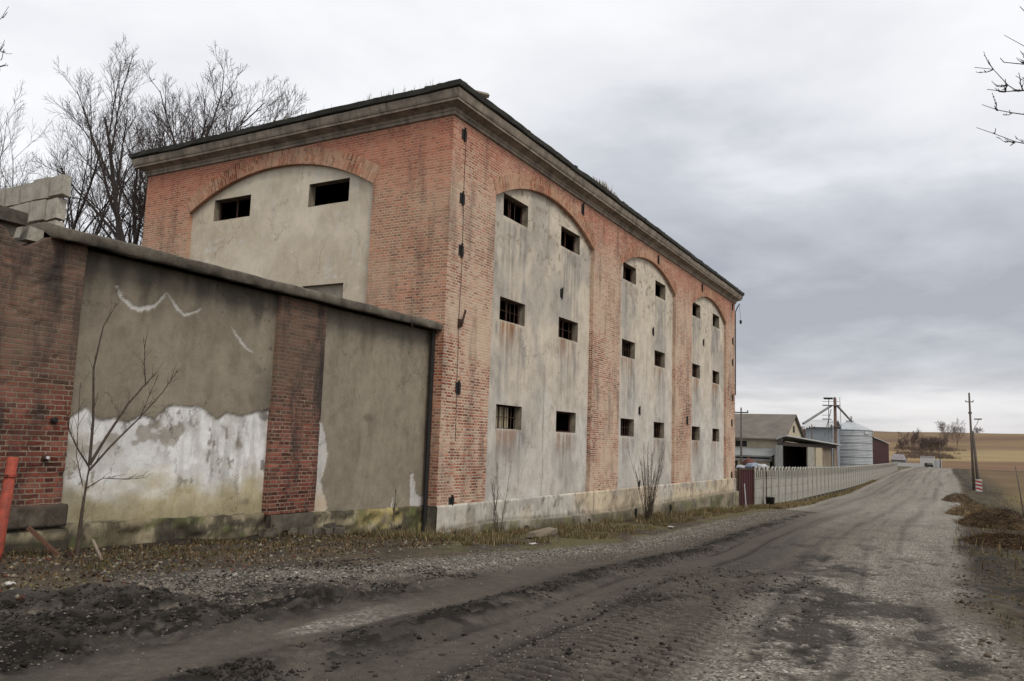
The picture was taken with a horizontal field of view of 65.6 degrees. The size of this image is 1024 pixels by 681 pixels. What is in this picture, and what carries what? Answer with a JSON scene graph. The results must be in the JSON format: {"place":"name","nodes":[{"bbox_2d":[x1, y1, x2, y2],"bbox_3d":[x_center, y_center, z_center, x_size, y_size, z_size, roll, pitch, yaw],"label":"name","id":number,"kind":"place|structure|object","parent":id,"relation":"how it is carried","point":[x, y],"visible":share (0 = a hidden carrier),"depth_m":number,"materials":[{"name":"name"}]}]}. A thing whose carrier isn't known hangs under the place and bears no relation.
{"place":"outdoors","nodes":[
{"label":"outdoors","id":0,"kind":"place"},
{"bbox_2d":[0,429,1023,680],"bbox_3d":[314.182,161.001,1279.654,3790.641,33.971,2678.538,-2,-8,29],"label":"ground","id":1,"kind":"structure","parent":0,"point":[898,499],"depth_m":8.71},
{"bbox_2d":[0,6,11,66],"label":"roadside tree","id":2,"kind":"object","parent":1,"relation":"on","point":[3,51],"visible":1,"depth_m":19.55,"materials":[{"name":"brown plant"}]},
{"bbox_2d":[0,457,18,560],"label":"steel post","id":3,"kind":"object","parent":1,"relation":"on","point":[10,475],"visible":1,"depth_m":9.59,"materials":[{"name":"red metal"}]},
{"bbox_2d":[4,581,15,584],"bbox_3d":[-5.299,2.566,8.401,0.080,0.027,0.150,9,-10,-43],"label":"litter scrap","id":4,"kind":"object","parent":1,"relation":"on","point":[9,583],"visible":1,"depth_m":8.40,"materials":[{"name":"white paper"}]},
{"bbox_2d":[26,526,60,555],"bbox_3d":[-6.141,2.637,10.428,0.544,0.043,0.109,49,-20,-10],"label":"broken plank","id":5,"kind":"object","parent":1,"relation":"on","point":[41,539],"visible":0.86,"depth_m":10.39,"materials":[{"name":"brown wood"}]},
{"bbox_2d":[0,81,156,237],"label":"bare tree","id":6,"kind":"object","parent":1,"relation":"on","point":[72,225],"visible":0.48,"depth_m":38.96,"materials":[{"name":"brown plant"}]},
{"bbox_2d":[64,171,127,238],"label":"bare tree","id":7,"kind":"object","parent":1,"relation":"on","point":[86,206],"visible":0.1,"depth_m":45.34,"materials":[{"name":"brown plant"}]},
{"bbox_2d":[91,539,102,560],"bbox_3d":[-5.294,2.673,10.147,0.039,0.024,0.378,11,25,-51],"label":"pale lath","id":8,"kind":"object","parent":1,"relation":"on","point":[96,548],"visible":0.86,"depth_m":10.14,"materials":[{"name":"grey wood"}]},
{"bbox_2d":[65,300,180,552],"bbox_3d":[-5.436,1.196,11.314,0.386,3.597,1.763,-2,-8,29],"label":"sapling","id":9,"kind":"object","parent":1,"relation":"on","point":[91,459],"visible":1,"depth_m":11.01,"materials":[{"name":"brown plant"}]},
{"bbox_2d":[98,93,227,241],"bbox_3d":[-14.449,-1.914,33.977,5.667,17.075,8.052,3,-7,-6],"label":"bare tree","id":10,"kind":"object","parent":1,"relation":"on","point":[158,142],"visible":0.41,"depth_m":32.97,"materials":[{"name":"brown plant"}]},
{"bbox_2d":[29,34,303,244],"bbox_3d":[-16.555,-3.714,38.876,13.123,21.794,11.986,2,-7,-4],"label":"bare tree","id":11,"kind":"object","parent":1,"relation":"on","point":[119,234],"visible":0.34,"depth_m":36.70,"materials":[{"name":"brown plant"}]},
{"bbox_2d":[92,67,309,244],"bbox_3d":[-15.013,-3.896,41.550,14.793,23.144,14.210,-4,-10,41],"label":"bare tree","id":12,"kind":"object","parent":1,"relation":"on","point":[196,115],"visible":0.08,"depth_m":39.40,"materials":[{"name":"brown plant"}]},
{"bbox_2d":[5,531,421,570],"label":"weeds","id":13,"kind":"object","parent":1,"relation":"on","point":[201,553],"visible":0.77,"depth_m":11.44,"materials":[{"name":"brown plant"}]},
{"bbox_2d":[0,222,442,552],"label":"perimeter wall","id":14,"kind":"structure","parent":1,"relation":"on","point":[277,407],"depth_m":13.33,"materials":[{"name":"paint"}]},
{"bbox_2d":[0,222,16,236],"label":"masonry lump","id":15,"kind":"object","parent":14,"relation":"on","point":[11,229],"visible":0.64,"depth_m":10.88,"materials":[{"name":"grey concrete"}]},
{"bbox_2d":[0,205,28,226],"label":"concrete slab","id":16,"kind":"object","parent":14,"relation":"on","point":[14,217],"depth_m":10.73,"materials":[{"name":"grey concrete"}]},
{"bbox_2d":[18,226,43,242],"bbox_3d":[-6.712,-1.480,11.119,0.217,0.225,0.260,-2,-8,29],"label":"masonry lump","id":17,"kind":"object","parent":14,"relation":"on","point":[29,234],"visible":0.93,"depth_m":11.04,"materials":[{"name":"grey concrete"}]},
{"bbox_2d":[0,174,70,243],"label":"block wall","id":18,"kind":"structure","parent":14,"relation":"on","point":[39,200],"depth_m":11.76,"materials":[{"name":"concrete"}]},
{"bbox_2d":[0,533,475,589],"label":"leaf litter","id":19,"kind":"object","parent":1,"relation":"on","point":[181,555],"visible":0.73,"depth_m":11.17,"materials":[{"name":"brown plant"}]},
{"bbox_2d":[0,526,657,600],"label":"brick rubble","id":20,"kind":"object","parent":1,"relation":"on","point":[17,596],"visible":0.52,"depth_m":10.62,"materials":[{"name":"brown brick"}]},
{"bbox_2d":[390,484,399,532],"bbox_3d":[-2.509,3.654,17.052,0.109,1.214,0.349,-2,-8,26],"label":"dead weed","id":21,"kind":"object","parent":1,"relation":"on","point":[393,512],"visible":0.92,"depth_m":17.05,"materials":[{"name":"brown plant"}]},
{"bbox_2d":[128,79,744,534],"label":"brick granary","id":22,"kind":"structure","parent":1,"relation":"on","point":[582,343],"depth_m":23.27,"materials":[{"name":"brick"}]},
{"bbox_2d":[213,194,250,220],"bbox_3d":[-8.288,-3.934,23.824,1.540,0.650,0.254,-2,-8,29],"label":"window","id":23,"kind":"structure","parent":22,"relation":"in","point":[218,203],"depth_m":24.10,"materials":[{"name":"grey concrete"}]},
{"bbox_2d":[303,283,342,297],"bbox_3d":[-5.080,-1.149,21.610,1.460,0.710,0.254,-2,-8,29],"label":"window","id":24,"kind":"structure","parent":22,"relation":"in","point":[336,289],"depth_m":21.54,"materials":[{"name":"grey concrete"}]},
{"bbox_2d":[308,178,349,206],"bbox_3d":[-4.981,-4.055,21.977,1.460,0.650,0.254,-2,-8,29],"label":"window","id":25,"kind":"structure","parent":22,"relation":"in","point":[312,187],"depth_m":22.25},
{"bbox_2d":[276,82,439,118],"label":"roof weeds","id":26,"kind":"object","parent":22,"relation":"on","point":[363,99],"visible":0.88,"depth_m":20.96,"materials":[{"name":"brown plant"}]},
{"bbox_2d":[495,404,521,429],"bbox_3d":[-0.195,2.138,22.197,0.264,0.671,1.470,-2,-8,29],"label":"window","id":27,"kind":"structure","parent":22,"relation":"in","point":[517,410],"depth_m":22.45,"materials":[{"name":"metal"}]},
{"bbox_2d":[499,296,524,325],"bbox_3d":[-0.090,-0.812,22.568,0.254,0.661,1.470,-2,-8,29],"label":"window","id":28,"kind":"structure","parent":22,"relation":"in","point":[520,307],"depth_m":23.11,"materials":[{"name":"metal"}]},
{"bbox_2d":[503,193,527,227],"bbox_3d":[0.010,-3.732,22.937,0.254,0.671,1.450,-2,-8,29],"label":"window","id":29,"kind":"structure","parent":22,"relation":"in","point":[524,208],"depth_m":23.37,"materials":[{"name":"metal"}]},
{"bbox_2d":[556,411,575,432],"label":"window","id":30,"kind":"structure","parent":22,"relation":"in","point":[572,416],"depth_m":26.00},
{"bbox_2d":[558,317,577,341],"bbox_3d":[1.713,-0.346,25.765,0.254,0.660,1.470,-2,-8,29],"label":"window","id":31,"kind":"structure","parent":22,"relation":"in","point":[574,326],"depth_m":26.32,"materials":[{"name":"metal"}]},
{"bbox_2d":[561,226,579,254],"bbox_3d":[1.813,-3.266,26.134,0.254,0.650,1.450,-2,-8,29],"label":"window","id":32,"kind":"structure","parent":22,"relation":"in","point":[576,238],"depth_m":26.69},
{"bbox_2d":[620,418,633,435],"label":"window","id":33,"kind":"structure","parent":22,"relation":"in","point":[630,427],"depth_m":30.60,"materials":[{"name":"metal"}]},
{"bbox_2d":[622,339,634,358],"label":"window","id":34,"kind":"structure","parent":22,"relation":"in","point":[631,345],"depth_m":30.96,"materials":[{"name":"metal"}]},
{"bbox_2d":[623,262,635,284],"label":"window","id":35,"kind":"structure","parent":22,"relation":"in","point":[632,270],"depth_m":31.35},
{"bbox_2d":[654,422,663,437],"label":"window","id":36,"kind":"structure","parent":22,"relation":"in","point":[660,430],"depth_m":33.74,"materials":[{"name":"metal"}]},
{"bbox_2d":[654,350,664,367],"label":"window","id":37,"kind":"structure","parent":22,"relation":"in","point":[661,355],"depth_m":34.09,"materials":[{"name":"metal"}]},
{"bbox_2d":[655,280,665,299],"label":"window","id":38,"kind":"structure","parent":22,"relation":"in","point":[662,287],"depth_m":34.49,"materials":[{"name":"grey concrete"}]},
{"bbox_2d":[592,175,738,288],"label":"roof grass","id":39,"kind":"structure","parent":22,"relation":"on","point":[604,185],"depth_m":27.53,"materials":[{"name":"brown plant"}]},
{"bbox_2d":[692,303,699,318],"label":"window","id":40,"kind":"structure","parent":22,"relation":"in","point":[697,307],"depth_m":39.11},
{"bbox_2d":[692,363,699,378],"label":"window","id":41,"kind":"structure","parent":22,"relation":"in","point":[697,367],"depth_m":38.69,"materials":[{"name":"metal"}]},
{"bbox_2d":[692,426,699,440],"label":"window","id":42,"kind":"structure","parent":22,"relation":"in","point":[696,433],"depth_m":38.36,"materials":[{"name":"metal"}]},
{"bbox_2d":[712,370,718,383],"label":"window","id":43,"kind":"structure","parent":22,"relation":"in","point":[715,374],"depth_m":41.81,"materials":[{"name":"concrete"}]},
{"bbox_2d":[712,428,718,441],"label":"window","id":44,"kind":"structure","parent":22,"relation":"in","point":[715,432],"depth_m":41.38,"materials":[{"name":"concrete"}]},
{"bbox_2d":[713,314,718,328],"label":"window","id":45,"kind":"structure","parent":22,"relation":"in","point":[716,317],"depth_m":42.20,"materials":[{"name":"grey concrete"}]},
{"bbox_2d":[0,512,894,680],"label":"mud clods","id":46,"kind":"object","parent":1,"relation":"on","point":[238,664],"visible":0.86,"depth_m":7.72,"materials":[{"name":"brown soil"}]},
{"bbox_2d":[490,461,511,531],"bbox_3d":[-0.446,3.993,20.099,0.701,1.890,0.665,7,-9,-34],"label":"bare shrub","id":47,"kind":"object","parent":1,"relation":"on","point":[495,507],"visible":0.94,"depth_m":19.93,"materials":[{"name":"brown plant"}]},
{"bbox_2d":[526,527,557,537],"bbox_3d":[0.745,4.722,19.541,0.270,0.151,1.313,-2,-8,27],"label":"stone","id":48,"kind":"object","parent":1,"relation":"on","point":[543,532],"visible":0.93,"depth_m":19.38,"materials":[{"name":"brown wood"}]},
{"bbox_2d":[344,502,768,545],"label":"verge grass","id":49,"kind":"structure","parent":1,"relation":"on","point":[496,538],"depth_m":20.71,"materials":[{"name":"brown plant"}]},
{"bbox_2d":[627,439,665,520],"bbox_3d":[5.147,5.097,29.156,1.249,3.041,3.048,-2,-8,29],"label":"bare shrub","id":50,"kind":"object","parent":1,"relation":"on","point":[650,506],"visible":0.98,"depth_m":28.94,"materials":[{"name":"brown plant"}]},
{"bbox_2d":[735,407,747,464],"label":"utility pole","id":51,"kind":"object","parent":1,"relation":"on","point":[740,412],"visible":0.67,"depth_m":72.55,"materials":[{"name":"brown wood"}]},
{"bbox_2d":[735,469,772,504],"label":"pallet stack","id":52,"kind":"object","parent":1,"relation":"on","point":[755,479],"visible":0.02,"depth_m":51.40,"materials":[{"name":"wood"}]},
{"bbox_2d":[736,465,745,468],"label":"sack","id":53,"kind":"object","parent":52,"relation":"on","point":[741,466],"visible":0.52,"depth_m":51.69,"materials":[{"name":"plastic"}]},
{"bbox_2d":[742,457,754,464],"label":"scrap bundle","id":54,"kind":"object","parent":52,"relation":"on","point":[746,461],"visible":0.47,"depth_m":52.32,"materials":[{"name":"brown metal"}]},
{"bbox_2d":[745,463,757,467],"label":"tarpaulin bundle","id":55,"kind":"object","parent":52,"relation":"on","point":[749,465],"visible":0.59,"depth_m":51.33,"materials":[{"name":"white plastic"}]},
{"bbox_2d":[735,447,774,478],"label":"lean to","id":56,"kind":"object","parent":1,"relation":"on","point":[757,452],"visible":0.17,"depth_m":78.36,"materials":[{"name":"paint"}]},
{"bbox_2d":[765,466,767,496],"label":"hooked post","id":57,"kind":"object","parent":1,"relation":"on","point":[766,481],"visible":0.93,"depth_m":47.64,"materials":[{"name":"metal"}]},
{"bbox_2d":[735,414,804,458],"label":"barn","id":58,"kind":"structure","parent":1,"relation":"on","point":[762,430],"depth_m":84.38,"materials":[{"name":"paint"}]},
{"bbox_2d":[735,440,746,446],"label":"window","id":59,"kind":"structure","parent":58,"relation":"in","point":[737,443],"depth_m":83.19,"materials":[{"name":"glass"}]},
{"bbox_2d":[765,497,774,503],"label":"bucket","id":60,"kind":"object","parent":1,"relation":"on","point":[770,500],"visible":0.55,"depth_m":47.04,"materials":[{"name":"paint"}]},
{"bbox_2d":[774,435,840,490],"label":"open shed","id":61,"kind":"structure","parent":1,"relation":"on","point":[799,452],"depth_m":81.75,"materials":[{"name":"concrete"}]},
{"bbox_2d":[774,445,782,486],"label":"side door","id":62,"kind":"structure","parent":61,"relation":"in","point":[778,449],"depth_m":71.02,"materials":[{"name":"grey metal"}]},
{"bbox_2d":[803,420,841,474],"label":"pale tank shed","id":63,"kind":"structure","parent":1,"relation":"on","point":[818,431],"depth_m":116.81,"materials":[{"name":"grey metal"}]},
{"bbox_2d":[754,462,897,504],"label":"concrete fence","id":64,"kind":"object","parent":1,"relation":"on","point":[837,481],"visible":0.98,"depth_m":64.09,"materials":[{"name":"grey concrete"}]},
{"bbox_2d":[737,467,753,506],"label":"sheet gate","id":65,"kind":"structure","parent":64,"relation":"attached to","point":[745,476],"depth_m":44.70,"materials":[{"name":"red metal"}]},
{"bbox_2d":[802,397,852,466],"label":"grain elevator","id":66,"kind":"object","parent":1,"relation":"on","point":[835,406],"visible":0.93,"depth_m":106.97,"materials":[{"name":"metal"}]},
{"bbox_2d":[838,416,872,473],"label":"grain silo","id":67,"kind":"object","parent":1,"relation":"on","point":[856,447],"visible":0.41,"depth_m":123.52,"materials":[{"name":"metal"}]},
{"bbox_2d":[872,437,890,471],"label":"red shed","id":68,"kind":"structure","parent":1,"relation":"on","point":[880,451],"depth_m":148.40,"materials":[{"name":"metal"}]},
{"bbox_2d":[890,454,906,462],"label":"cottage","id":69,"kind":"structure","parent":1,"relation":"on","point":[899,458],"depth_m":286.37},
{"bbox_2d":[896,439,909,450],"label":"tree","id":70,"kind":"object","parent":1,"relation":"on","point":[899,443],"visible":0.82,"depth_m":519.48,"materials":[{"name":"brown plant"}]},
{"bbox_2d":[897,428,923,451],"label":"tree","id":71,"kind":"object","parent":1,"relation":"on","point":[914,441],"visible":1,"depth_m":469.47,"materials":[{"name":"brown plant"}]},
{"bbox_2d":[898,463,923,466],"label":"white wall","id":72,"kind":"structure","parent":1,"relation":"on","point":[912,464],"depth_m":262.17,"materials":[{"name":"paint"}]},
{"bbox_2d":[916,436,930,450],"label":"tree","id":73,"kind":"object","parent":1,"relation":"on","point":[926,441],"visible":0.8,"depth_m":499.73,"materials":[{"name":"brown plant"}]},
{"bbox_2d":[894,445,965,458],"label":"scrub","id":74,"kind":"object","parent":1,"relation":"on","point":[922,452],"visible":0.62,"depth_m":472.07,"materials":[{"name":"brown plant"}]},
{"bbox_2d":[920,456,941,467],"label":"white building","id":75,"kind":"structure","parent":1,"relation":"on","point":[924,460],"depth_m":263.46,"materials":[{"name":"paint"}]},
{"bbox_2d":[923,436,939,451],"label":"tree","id":76,"kind":"object","parent":1,"relation":"on","point":[935,438],"visible":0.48,"depth_m":509.81,"materials":[{"name":"brown plant"}]},
{"bbox_2d":[930,437,948,452],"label":"tree","id":77,"kind":"object","parent":1,"relation":"on","point":[942,442],"visible":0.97,"depth_m":504.93,"materials":[{"name":"brown plant"}]},
{"bbox_2d":[934,421,955,446],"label":"tree","id":78,"kind":"object","parent":1,"relation":"on","point":[943,429],"visible":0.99,"depth_m":561.08,"materials":[{"name":"plant"}]},
{"bbox_2d":[940,492,972,502],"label":"brush heap","id":79,"kind":"object","parent":1,"relation":"on","point":[958,498],"visible":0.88,"depth_m":73.91,"materials":[{"name":"brown plant"}]},
{"bbox_2d":[949,418,965,446],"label":"tree","id":80,"kind":"object","parent":1,"relation":"on","point":[957,432],"visible":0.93,"depth_m":571.36,"materials":[{"name":"brown plant"}]},
{"bbox_2d":[942,500,992,515],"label":"brush heap","id":81,"kind":"object","parent":1,"relation":"on","point":[960,510],"visible":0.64,"depth_m":51.80,"materials":[{"name":"brown plant"}]},
{"bbox_2d":[965,393,981,489],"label":"utility pole","id":82,"kind":"object","parent":1,"relation":"on","point":[973,447],"visible":0.94,"depth_m":100.01,"materials":[{"name":"brown wood"}]},
{"bbox_2d":[974,427,982,432],"bbox_3d":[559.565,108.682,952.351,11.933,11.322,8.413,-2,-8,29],"label":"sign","id":83,"kind":"object","parent":1,"relation":"on","point":[976,430],"visible":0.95,"depth_m":952.52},
{"bbox_2d":[975,479,982,491],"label":"striped marker","id":84,"kind":"object","parent":1,"relation":"on","point":[979,487],"visible":0.83,"depth_m":95.84,"materials":[{"name":"white paint"}]},
{"bbox_2d":[950,525,1023,678],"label":"soil clods","id":85,"kind":"object","parent":1,"relation":"on","point":[987,654],"visible":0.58,"depth_m":14.61,"materials":[{"name":"brown soil"}]},
{"bbox_2d":[951,505,1023,530],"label":"brush heap","id":86,"kind":"object","parent":1,"relation":"on","point":[986,517],"visible":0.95,"depth_m":35.16,"materials":[{"name":"brown plant"}]},
{"bbox_2d":[955,487,1023,575],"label":"dead stalks","id":87,"kind":"object","parent":1,"relation":"on","point":[998,546],"visible":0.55,"depth_m":24.47,"materials":[{"name":"brown plant"}]},
{"bbox_2d":[957,530,1023,549],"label":"brush heap","id":88,"kind":"object","parent":1,"relation":"on","point":[1002,538],"visible":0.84,"depth_m":25.00,"materials":[{"name":"brown plant"}]},
{"bbox_2d":[968,526,1023,628],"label":"field edge grass","id":89,"kind":"structure","parent":1,"relation":"on","point":[1002,584],"depth_m":14.59,"materials":[{"name":"brown plant"}]},
{"bbox_2d":[974,7,1023,145],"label":"roadside tree","id":90,"kind":"object","parent":1,"relation":"on","point":[1006,85],"visible":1,"depth_m":12.76,"materials":[{"name":"brown plant"}]},
{"bbox_2d":[1015,466,1023,516],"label":"utility pole","id":91,"kind":"object","parent":1,"relation":"on","point":[1019,492],"visible":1,"depth_m":49.98,"materials":[{"name":"brown wood"}]},
{"bbox_2d":[0,508,1023,680],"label":"loose gravel","id":92,"kind":"structure","parent":0,"point":[171,587],"depth_m":10.67,"materials":[{"name":"grey gravel"}]},
{"bbox_2d":[0,0,1023,433],"label":"sky","id":93,"kind":"structure","parent":0,"point":[829,160],"materials":[{"name":"grey"}]},
{"bbox_2d":[757,480,876,508],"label":"grass strip","id":94,"kind":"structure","parent":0,"point":[787,505],"depth_m":59.76,"materials":[{"name":"brown plant"}]}
]}

